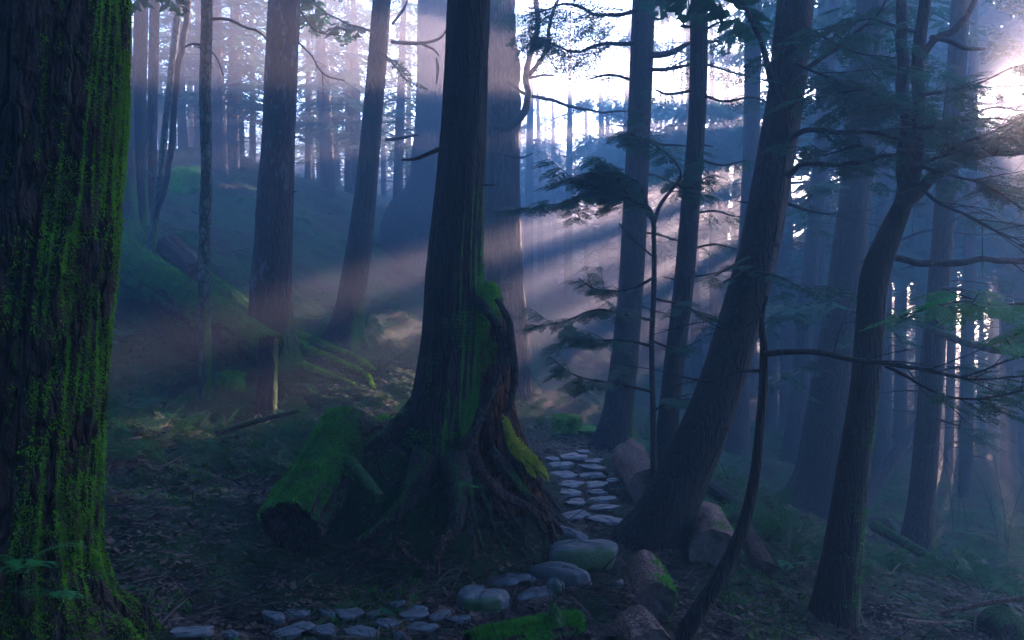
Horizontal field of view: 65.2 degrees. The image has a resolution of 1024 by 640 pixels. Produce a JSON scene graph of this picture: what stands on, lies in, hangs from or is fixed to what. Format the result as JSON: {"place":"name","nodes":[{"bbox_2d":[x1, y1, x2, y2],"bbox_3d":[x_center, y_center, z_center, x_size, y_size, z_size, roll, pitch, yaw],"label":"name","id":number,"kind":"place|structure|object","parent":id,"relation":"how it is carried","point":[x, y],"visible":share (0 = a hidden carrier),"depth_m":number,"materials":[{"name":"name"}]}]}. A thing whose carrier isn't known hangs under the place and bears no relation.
{"place":"outdoors","nodes":[
{"label":"outdoors","id":0,"kind":"place"},
{"bbox_2d":[103,149,1023,639],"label":"ground","id":1,"kind":"structure","parent":0,"point":[317,259],"depth_m":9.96,"materials":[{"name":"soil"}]},
{"bbox_2d":[122,16,146,240],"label":"conifer tree","id":2,"kind":"object","parent":1,"relation":"on","point":[131,218],"visible":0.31,"depth_m":14.46,"materials":[{"name":"brown plant"}]},
{"bbox_2d":[133,0,154,237],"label":"conifer tree","id":3,"kind":"object","parent":1,"relation":"on","point":[140,39],"visible":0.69,"depth_m":14.70,"materials":[{"name":"brown plant"}]},
{"bbox_2d":[147,0,160,230],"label":"conifer tree","id":4,"kind":"object","parent":1,"relation":"on","point":[152,94],"visible":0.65,"depth_m":15.02,"materials":[{"name":"brown plant"}]},
{"bbox_2d":[147,0,190,255],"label":"twin stem tree","id":5,"kind":"object","parent":1,"relation":"on","point":[162,181],"visible":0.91,"depth_m":13.04,"materials":[{"name":"brown plant"}]},
{"bbox_2d":[147,1,194,148],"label":"conifer tree","id":6,"kind":"object","parent":1,"relation":"on","point":[161,34],"visible":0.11,"depth_m":27.85,"materials":[{"name":"brown plant"}]},
{"bbox_2d":[156,235,197,280],"bbox_3d":[-5.227,-0.982,12.624,0.420,0.778,1.131,-1,2,-42],"label":"fallen log","id":7,"kind":"object","parent":1,"relation":"on","point":[177,253],"visible":0.8,"depth_m":12.49,"materials":[{"name":"wood"}]},
{"bbox_2d":[168,165,200,194],"bbox_3d":[-8.069,-3.352,19.675,1.112,0.908,1.255,0,2,0],"label":"mossy boulder","id":8,"kind":"object","parent":1,"relation":"on","point":[184,180],"visible":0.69,"depth_m":19.17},
{"bbox_2d":[132,0,240,149],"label":"conifer tree","id":9,"kind":"object","parent":1,"relation":"on","point":[182,120],"visible":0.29,"depth_m":23.72,"materials":[{"name":"brown plant"}]},
{"bbox_2d":[169,626,214,638],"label":"path stone","id":10,"kind":"object","parent":1,"relation":"on","point":[194,632],"visible":0.98,"depth_m":4.34,"materials":[{"name":"grey stone"}]},
{"bbox_2d":[147,0,244,149],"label":"conifer tree","id":11,"kind":"object","parent":1,"relation":"on","point":[197,17],"visible":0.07,"depth_m":26.71,"materials":[{"name":"brown plant"}]},
{"bbox_2d":[117,231,284,360],"bbox_3d":[-4.787,-0.444,11.457,4.214,1.971,0.742,1,2,35],"label":"fallen log","id":12,"kind":"object","parent":1,"relation":"on","point":[147,275],"visible":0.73,"depth_m":11.09,"materials":[{"name":"green plant"}]},
{"bbox_2d":[163,259,248,314],"bbox_3d":[-4.782,-0.438,12.677,2.418,1.340,0.624,1,2,40],"label":"fallen log","id":13,"kind":"object","parent":1,"relation":"on","point":[227,292],"visible":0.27,"depth_m":12.32,"materials":[{"name":"brown plant"}]},
{"bbox_2d":[184,0,268,402],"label":"alder tree","id":14,"kind":"object","parent":1,"relation":"on","point":[204,268],"visible":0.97,"depth_m":9.71,"materials":[{"name":"brown plant"}]},
{"bbox_2d":[189,1,266,155],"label":"conifer tree","id":15,"kind":"object","parent":1,"relation":"on","point":[241,144],"visible":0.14,"depth_m":24.85,"materials":[{"name":"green plant"}]},
{"bbox_2d":[214,370,247,391],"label":"mossy boulder","id":16,"kind":"object","parent":1,"relation":"on","point":[235,380],"visible":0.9,"depth_m":10.30,"materials":[{"name":"green plant"}]},
{"bbox_2d":[147,0,316,178],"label":"conifer tree","id":17,"kind":"object","parent":1,"relation":"on","point":[219,85],"visible":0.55,"depth_m":21.76,"materials":[{"name":"brown plant"}]},
{"bbox_2d":[165,0,315,169],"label":"conifer tree","id":18,"kind":"object","parent":1,"relation":"on","point":[233,123],"visible":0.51,"depth_m":22.81,"materials":[{"name":"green plant"}]},
{"bbox_2d":[224,2,267,161],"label":"conifer tree","id":19,"kind":"object","parent":1,"relation":"on","point":[252,146],"visible":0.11,"depth_m":29.69,"materials":[{"name":"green plant"}]},
{"bbox_2d":[214,409,299,435],"bbox_3d":[-2.622,1.054,8.283,0.066,0.178,0.951,1,2,42],"label":"fallen branch","id":20,"kind":"object","parent":1,"relation":"on","point":[227,429],"visible":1,"depth_m":8.20,"materials":[{"name":"brown wood"}]},
{"bbox_2d":[255,337,277,418],"bbox_3d":[-2.995,0.822,9.772,0.263,1.221,0.551,0,2,-11],"label":"broken snag","id":21,"kind":"object","parent":1,"relation":"on","point":[268,352],"visible":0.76,"depth_m":9.72,"materials":[{"name":"brown plant"}]},
{"bbox_2d":[270,621,315,639],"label":"path stone","id":22,"kind":"object","parent":1,"relation":"on","point":[292,631],"visible":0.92,"depth_m":4.78,"materials":[{"name":"grey stone"}]},
{"bbox_2d":[238,0,377,389],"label":"reddish tree","id":23,"kind":"object","parent":1,"relation":"on","point":[271,297],"visible":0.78,"depth_m":11.34,"materials":[{"name":"brown plant"}]},
{"bbox_2d":[256,404,374,552],"bbox_3d":[-1.490,1.192,6.228,0.552,0.991,1.329,0,2,10],"label":"fallen log","id":24,"kind":"object","parent":1,"relation":"on","point":[301,506],"visible":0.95,"depth_m":5.89,"materials":[{"name":"green plant"}]},
{"bbox_2d":[343,455,383,502],"bbox_3d":[-1.106,1.179,5.958,0.107,0.287,0.491,-1,2,-38],"label":"fallen branch","id":25,"kind":"object","parent":24,"relation":"on","point":[353,466],"visible":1,"depth_m":5.92,"materials":[{"name":"wood"}]},
{"bbox_2d":[295,5,344,179],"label":"conifer tree","id":26,"kind":"object","parent":1,"relation":"on","point":[307,77],"visible":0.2,"depth_m":29.74,"materials":[{"name":"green plant"}]},
{"bbox_2d":[302,0,344,185],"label":"conifer tree","id":27,"kind":"object","parent":1,"relation":"on","point":[338,174],"visible":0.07,"depth_m":32.72,"materials":[{"name":"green plant"}]},
{"bbox_2d":[253,0,412,190],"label":"conifer tree","id":28,"kind":"object","parent":1,"relation":"on","point":[324,135],"visible":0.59,"depth_m":26.81,"materials":[{"name":"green plant"}]},
{"bbox_2d":[316,0,390,192],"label":"conifer tree","id":29,"kind":"object","parent":1,"relation":"on","point":[347,165],"visible":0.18,"depth_m":29.73,"materials":[{"name":"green plant"}]},
{"bbox_2d":[295,0,415,194],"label":"conifer tree","id":30,"kind":"object","parent":1,"relation":"on","point":[354,47],"visible":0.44,"depth_m":28.63,"materials":[{"name":"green plant"}]},
{"bbox_2d":[267,0,445,351],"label":"leaning tree","id":31,"kind":"object","parent":1,"relation":"on","point":[345,325],"visible":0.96,"depth_m":13.37,"materials":[{"name":"brown plant"}]},
{"bbox_2d":[335,0,416,197],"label":"conifer tree","id":32,"kind":"object","parent":1,"relation":"on","point":[403,28],"visible":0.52,"depth_m":26.66,"materials":[{"name":"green plant"}]},
{"bbox_2d":[361,20,405,195],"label":"conifer tree","id":33,"kind":"object","parent":1,"relation":"on","point":[383,184],"visible":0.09,"depth_m":35.73,"materials":[{"name":"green plant"}]},
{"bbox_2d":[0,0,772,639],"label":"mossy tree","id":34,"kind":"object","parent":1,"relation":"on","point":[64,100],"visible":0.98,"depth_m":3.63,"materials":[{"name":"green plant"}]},
{"bbox_2d":[0,533,81,574],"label":"fern","id":35,"kind":"object","parent":34,"relation":"attached to","point":[30,562],"visible":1,"depth_m":3.29,"materials":[{"name":"green plant"}]},
{"bbox_2d":[8,571,113,600],"bbox_3d":[-1.935,1.137,3.388,0.381,0.071,0.378,0,2,0],"label":"fern","id":36,"kind":"object","parent":34,"relation":"attached to","point":[62,593],"visible":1,"depth_m":3.34,"materials":[{"name":"green plant"}]},
{"bbox_2d":[379,0,416,184],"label":"conifer tree","id":37,"kind":"object","parent":1,"relation":"on","point":[409,122],"visible":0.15,"depth_m":31.85,"materials":[{"name":"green plant"}]},
{"bbox_2d":[131,0,667,587],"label":"old growth tree","id":38,"kind":"object","parent":1,"relation":"on","point":[431,430],"visible":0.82,"depth_m":6.46,"materials":[{"name":"brown plant"}]},
{"bbox_2d":[379,0,446,273],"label":"conifer tree","id":39,"kind":"object","parent":1,"relation":"on","point":[404,233],"visible":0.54,"depth_m":22.14,"materials":[{"name":"plant"}]},
{"bbox_2d":[457,585,509,613],"bbox_3d":[-0.190,1.891,5.374,0.360,0.224,0.214,-1,2,-24],"label":"boulder","id":40,"kind":"object","parent":1,"relation":"on","point":[474,598],"visible":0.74,"depth_m":5.30,"materials":[{"name":"stone"}]},
{"bbox_2d":[486,573,530,586],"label":"path stone","id":41,"kind":"object","parent":1,"relation":"on","point":[511,579],"visible":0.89,"depth_m":5.82,"materials":[{"name":"grey stone"}]},
{"bbox_2d":[476,281,550,518],"bbox_3d":[-0.033,0.659,6.623,0.708,1.986,0.735,0,2,0],"label":"rotten stump","id":42,"kind":"object","parent":1,"relation":"on","point":[501,429],"visible":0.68,"depth_m":6.54,"materials":[{"name":"red wood"}]},
{"bbox_2d":[461,601,586,639],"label":"fallen log","id":43,"kind":"object","parent":1,"relation":"on","point":[554,623],"visible":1,"depth_m":4.43,"materials":[{"name":"green plant"}]},
{"bbox_2d":[514,586,552,602],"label":"path stone","id":44,"kind":"object","parent":1,"relation":"on","point":[528,594],"visible":0.84,"depth_m":5.53,"materials":[{"name":"grey stone"}]},
{"bbox_2d":[516,0,567,301],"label":"conifer tree","id":45,"kind":"object","parent":1,"relation":"on","point":[528,273],"visible":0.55,"depth_m":32.78,"materials":[{"name":"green plant"}]},
{"bbox_2d":[521,50,562,282],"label":"conifer tree","id":46,"kind":"object","parent":1,"relation":"on","point":[540,252],"visible":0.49,"depth_m":37.74,"materials":[{"name":"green plant"}]},
{"bbox_2d":[541,62,566,283],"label":"conifer tree","id":47,"kind":"object","parent":1,"relation":"on","point":[554,215],"visible":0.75,"depth_m":41.75,"materials":[{"name":"brown plant"}]},
{"bbox_2d":[484,0,627,400],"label":"broken snag","id":48,"kind":"object","parent":1,"relation":"on","point":[503,258],"visible":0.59,"depth_m":15.14,"materials":[{"name":"brown wood"}]},
{"bbox_2d":[520,137,591,287],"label":"conifer tree","id":49,"kind":"object","parent":1,"relation":"on","point":[548,247],"visible":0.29,"depth_m":43.63,"materials":[{"name":"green plant"}]},
{"bbox_2d":[528,561,591,586],"bbox_3d":[0.369,1.912,5.977,0.495,0.196,0.255,1,2,38],"label":"boulder","id":50,"kind":"object","parent":1,"relation":"on","point":[546,571],"visible":0.61,"depth_m":5.90,"materials":[{"name":"stone"}]},
{"bbox_2d":[103,226,1023,639],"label":"twig litter","id":51,"kind":"object","parent":1,"relation":"on","point":[539,602],"visible":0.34,"depth_m":5.85,"materials":[{"name":"brown wood"}]},
{"bbox_2d":[104,224,1023,639],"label":"ground moss","id":52,"kind":"object","parent":1,"relation":"on","point":[158,602],"visible":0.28,"depth_m":6.95,"materials":[{"name":"green plant"}]},
{"bbox_2d":[105,146,1023,601],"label":"undergrowth","id":53,"kind":"object","parent":1,"relation":"on","point":[773,526],"visible":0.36,"depth_m":9.45,"materials":[{"name":"green plant"}]},
{"bbox_2d":[550,413,582,433],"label":"mossy boulder","id":54,"kind":"object","parent":1,"relation":"on","point":[569,423],"visible":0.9,"depth_m":12.59,"materials":[{"name":"green plant"}]},
{"bbox_2d":[541,10,606,303],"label":"conifer tree","id":55,"kind":"object","parent":1,"relation":"on","point":[568,239],"visible":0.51,"depth_m":35.68,"materials":[{"name":"brown plant"}]},
{"bbox_2d":[157,72,999,425],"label":"distant forest","id":56,"kind":"object","parent":1,"relation":"on","point":[671,264],"visible":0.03,"depth_m":45.41,"materials":[{"name":"brown plant"}]},
{"bbox_2d":[547,539,617,571],"bbox_3d":[0.565,1.879,6.367,0.581,0.258,0.338,0,2,0],"label":"boulder","id":57,"kind":"object","parent":1,"relation":"on","point":[592,555],"visible":0.78,"depth_m":6.26,"materials":[{"name":"stone"}]},
{"bbox_2d":[573,66,598,298],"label":"conifer tree","id":58,"kind":"object","parent":1,"relation":"on","point":[586,244],"visible":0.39,"depth_m":43.74,"materials":[{"name":"brown plant"}]},
{"bbox_2d":[563,53,623,313],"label":"conifer tree","id":59,"kind":"object","parent":1,"relation":"on","point":[601,138],"visible":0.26,"depth_m":37.58,"materials":[{"name":"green plant"}]},
{"bbox_2d":[585,47,623,287],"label":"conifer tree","id":60,"kind":"object","parent":1,"relation":"on","point":[608,93],"visible":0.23,"depth_m":39.70,"materials":[{"name":"green plant"}]},
{"bbox_2d":[485,107,727,480],"bbox_3d":[1.124,0.084,8.304,2.921,4.569,1.117,-1,2,-25],"label":"hemlock sapling","id":61,"kind":"object","parent":1,"relation":"on","point":[618,182],"visible":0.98,"depth_m":8.31,"materials":[{"name":"green plant"}]},
{"bbox_2d":[563,119,657,307],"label":"conifer tree","id":62,"kind":"object","parent":1,"relation":"on","point":[613,240],"visible":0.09,"depth_m":46.71,"materials":[{"name":"green plant"}]},
{"bbox_2d":[565,0,677,324],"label":"conifer tree","id":63,"kind":"object","parent":1,"relation":"on","point":[609,156],"visible":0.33,"depth_m":30.92,"materials":[{"name":"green plant"}]},
{"bbox_2d":[611,438,650,504],"bbox_3d":[1.500,1.792,9.448,0.486,0.523,1.610,0,2,0],"label":"rock","id":64,"kind":"object","parent":1,"relation":"on","point":[630,458],"visible":0.68,"depth_m":9.14,"materials":[{"name":"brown stone"}]},
{"bbox_2d":[564,84,702,303],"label":"conifer tree","id":65,"kind":"object","parent":1,"relation":"on","point":[672,246],"visible":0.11,"depth_m":39.02,"materials":[{"name":"green plant"}]},
{"bbox_2d":[615,604,671,639],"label":"rock","id":66,"kind":"object","parent":1,"relation":"on","point":[638,621],"visible":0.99,"depth_m":4.53,"materials":[{"name":"grey stone"}]},
{"bbox_2d":[626,549,680,621],"bbox_3d":[0.941,1.785,5.410,0.282,0.327,0.750,0,2,2],"label":"rock","id":67,"kind":"object","parent":1,"relation":"on","point":[657,596],"visible":0.92,"depth_m":5.09,"materials":[{"name":"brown stone"}]},
{"bbox_2d":[596,24,718,352],"bbox_3d":[5.735,-5.450,32.443,5.388,14.454,5.193,0,2,0],"label":"conifer tree","id":68,"kind":"object","parent":1,"relation":"on","point":[647,302],"visible":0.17,"depth_m":32.79,"materials":[{"name":"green plant"}]},
{"bbox_2d":[649,41,679,337],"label":"conifer tree","id":69,"kind":"object","parent":1,"relation":"on","point":[660,271],"visible":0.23,"depth_m":39.87,"materials":[{"name":"brown plant"}]},
{"bbox_2d":[490,0,850,453],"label":"conifer tree","id":70,"kind":"object","parent":1,"relation":"on","point":[615,426],"visible":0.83,"depth_m":11.79,"materials":[{"name":"brown plant"}]},
{"bbox_2d":[607,0,766,389],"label":"conifer tree","id":71,"kind":"object","parent":1,"relation":"on","point":[714,109],"visible":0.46,"depth_m":27.25,"materials":[{"name":"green plant"}]},
{"bbox_2d":[650,21,730,358],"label":"conifer tree","id":72,"kind":"object","parent":1,"relation":"on","point":[669,117],"visible":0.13,"depth_m":35.92,"materials":[{"name":"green plant"}]},
{"bbox_2d":[687,501,744,572],"bbox_3d":[1.787,1.924,7.153,0.463,0.451,1.044,0,2,9],"label":"rock","id":73,"kind":"object","parent":1,"relation":"on","point":[711,517],"visible":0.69,"depth_m":6.69,"materials":[{"name":"grey stone"}]},
{"bbox_2d":[690,2,743,360],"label":"conifer tree","id":74,"kind":"object","parent":1,"relation":"on","point":[713,263],"visible":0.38,"depth_m":29.75,"materials":[{"name":"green plant"}]},
{"bbox_2d":[648,39,797,345],"bbox_3d":[8.829,-4.624,32.782,7.068,15.125,7.106,0,2,0],"label":"conifer tree","id":75,"kind":"object","parent":1,"relation":"on","point":[722,130],"visible":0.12,"depth_m":32.60,"materials":[{"name":"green plant"}]},
{"bbox_2d":[636,0,811,466],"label":"conifer tree","id":76,"kind":"object","parent":1,"relation":"on","point":[667,425],"visible":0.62,"depth_m":9.30,"materials":[{"name":"brown plant"}]},
{"bbox_2d":[705,481,742,511],"bbox_3d":[2.382,2.002,8.854,0.190,0.277,0.844,0,2,-14],"label":"fallen log","id":77,"kind":"object","parent":1,"relation":"on","point":[716,491],"visible":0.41,"depth_m":8.88,"materials":[{"name":"wood"}]},
{"bbox_2d":[688,19,778,359],"bbox_3d":[9.312,-4.930,33.879,5.000,15.888,5.584,0,2,0],"label":"conifer tree","id":78,"kind":"object","parent":1,"relation":"on","point":[734,231],"visible":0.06,"depth_m":33.81,"materials":[{"name":"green plant"}]},
{"bbox_2d":[728,513,777,576],"bbox_3d":[2.145,2.047,7.205,0.243,0.395,0.941,0,2,2],"label":"rock","id":79,"kind":"object","parent":1,"relation":"on","point":[755,550],"visible":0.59,"depth_m":6.91,"materials":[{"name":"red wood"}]},
{"bbox_2d":[669,0,851,455],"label":"conifer tree","id":80,"kind":"object","parent":1,"relation":"on","point":[737,442],"visible":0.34,"depth_m":16.80,"materials":[{"name":"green plant"}]},
{"bbox_2d":[684,0,849,430],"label":"conifer tree","id":81,"kind":"object","parent":1,"relation":"on","point":[784,262],"visible":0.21,"depth_m":24.52,"materials":[{"name":"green plant"}]},
{"bbox_2d":[730,40,812,426],"bbox_3d":[8.520,-4.836,25.833,2.315,17.309,2.760,0,2,-14],"label":"conifer tree","id":82,"kind":"object","parent":1,"relation":"on","point":[771,418],"visible":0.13,"depth_m":25.90,"materials":[{"name":"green plant"}]},
{"bbox_2d":[763,0,842,389],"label":"conifer tree","id":83,"kind":"object","parent":1,"relation":"on","point":[821,277],"visible":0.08,"depth_m":20.90,"materials":[{"name":"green plant"}]},
{"bbox_2d":[611,0,1023,552],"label":"leaning tree","id":84,"kind":"object","parent":1,"relation":"on","point":[671,499],"visible":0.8,"depth_m":6.96,"materials":[{"name":"brown plant"}]},
{"bbox_2d":[651,294,1023,639],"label":"curved sapling","id":85,"kind":"object","parent":1,"relation":"on","point":[694,616],"visible":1,"depth_m":4.74,"materials":[{"name":"brown plant"}]},
{"bbox_2d":[722,1,955,299],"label":"conifer tree","id":86,"kind":"object","parent":1,"relation":"on","point":[811,117],"visible":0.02,"depth_m":26.43,"materials":[{"name":"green plant"}]},
{"bbox_2d":[713,0,1023,533],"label":"conifer tree","id":87,"kind":"object","parent":1,"relation":"on","point":[812,478],"visible":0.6,"depth_m":12.05,"materials":[{"name":"brown plant"}]},
{"bbox_2d":[760,0,993,464],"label":"conifer tree","id":88,"kind":"object","parent":1,"relation":"on","point":[797,404],"visible":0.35,"depth_m":17.84,"materials":[{"name":"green plant"}]},
{"bbox_2d":[744,0,1023,632],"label":"forked tree","id":89,"kind":"object","parent":1,"relation":"on","point":[837,585],"visible":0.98,"depth_m":5.92,"materials":[{"name":"brown plant"}]},
{"bbox_2d":[776,0,1013,411],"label":"conifer tree","id":90,"kind":"object","parent":1,"relation":"on","point":[918,276],"visible":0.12,"depth_m":24.34,"materials":[{"name":"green plant"}]},
{"bbox_2d":[816,1,975,480],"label":"conifer tree","id":91,"kind":"object","parent":1,"relation":"on","point":[883,437],"visible":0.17,"depth_m":19.88,"materials":[{"name":"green plant"}]},
{"bbox_2d":[892,4,920,447],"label":"conifer tree","id":92,"kind":"object","parent":1,"relation":"on","point":[899,422],"visible":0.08,"depth_m":26.94,"materials":[{"name":"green plant"}]},
{"bbox_2d":[869,520,957,574],"bbox_3d":[4.524,2.562,9.071,0.156,0.147,1.606,0,2,-4],"label":"fallen branch","id":93,"kind":"object","parent":1,"relation":"on","point":[881,529],"visible":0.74,"depth_m":9.21,"materials":[{"name":"brown wood"}]},
{"bbox_2d":[812,0,1023,556],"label":"conifer tree","id":94,"kind":"object","parent":1,"relation":"on","point":[918,526],"visible":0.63,"depth_m":10.68,"materials":[{"name":"brown plant"}]},
{"bbox_2d":[842,39,1021,431],"bbox_3d":[14.286,-4.040,29.761,7.083,18.066,7.469,0,2,0],"label":"conifer tree","id":95,"kind":"object","parent":1,"relation":"on","point":[915,302],"depth_m":29.68,"materials":[{"name":"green plant"}]},
{"bbox_2d":[858,289,1023,359],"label":"branch","id":96,"kind":"object","parent":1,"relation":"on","point":[964,311],"visible":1,"depth_m":3.09,"materials":[{"name":"green plant"}]},
{"bbox_2d":[892,43,1013,419],"bbox_3d":[17.890,-3.684,34.385,6.865,18.129,6.662,-1,2,-22],"label":"conifer tree","id":97,"kind":"object","parent":1,"relation":"on","point":[918,335],"depth_m":34.69,"materials":[{"name":"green plant"}]},
{"bbox_2d":[919,9,998,470],"bbox_3d":[14.416,-4.072,25.946,2.199,18.844,2.045,0,2,6],"label":"conifer tree","id":98,"kind":"object","parent":1,"relation":"on","point":[951,356],"visible":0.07,"depth_m":25.95,"materials":[{"name":"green plant"}]},
{"bbox_2d":[905,0,1023,482],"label":"conifer tree","id":99,"kind":"object","parent":1,"relation":"on","point":[1013,27],"visible":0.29,"depth_m":24.98,"materials":[{"name":"brown plant"}]},
{"bbox_2d":[915,603,1023,639],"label":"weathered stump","id":100,"kind":"object","parent":1,"relation":"on","point":[1001,622],"visible":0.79,"depth_m":6.30,"materials":[{"name":"stone"}]},
{"bbox_2d":[924,0,1023,500],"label":"conifer tree","id":101,"kind":"object","parent":1,"relation":"on","point":[965,481],"visible":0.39,"depth_m":19.87,"materials":[{"name":"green plant"}]},
{"bbox_2d":[936,416,1023,544],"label":"twig bush","id":102,"kind":"object","parent":1,"relation":"on","point":[992,513],"visible":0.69,"depth_m":13.75,"materials":[{"name":"brown plant"}]},
{"bbox_2d":[938,596,1023,615],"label":"fallen branch","id":103,"kind":"object","parent":1,"relation":"on","point":[955,609],"visible":1,"depth_m":6.06,"materials":[{"name":"brown wood"}]},
{"bbox_2d":[958,22,1023,460],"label":"conifer tree","id":104,"kind":"object","parent":1,"relation":"on","point":[1020,367],"visible":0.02,"depth_m":31.40,"materials":[{"name":"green plant"}]},
{"bbox_2d":[974,95,1013,429],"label":"conifer tree","id":105,"kind":"object","parent":1,"relation":"on","point":[992,356],"depth_m":40.72,"materials":[{"name":"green plant"}]},
{"bbox_2d":[132,0,1018,365],"label":"sky","id":106,"kind":"structure","parent":0,"point":[560,93],"materials":[{"name":"white"}]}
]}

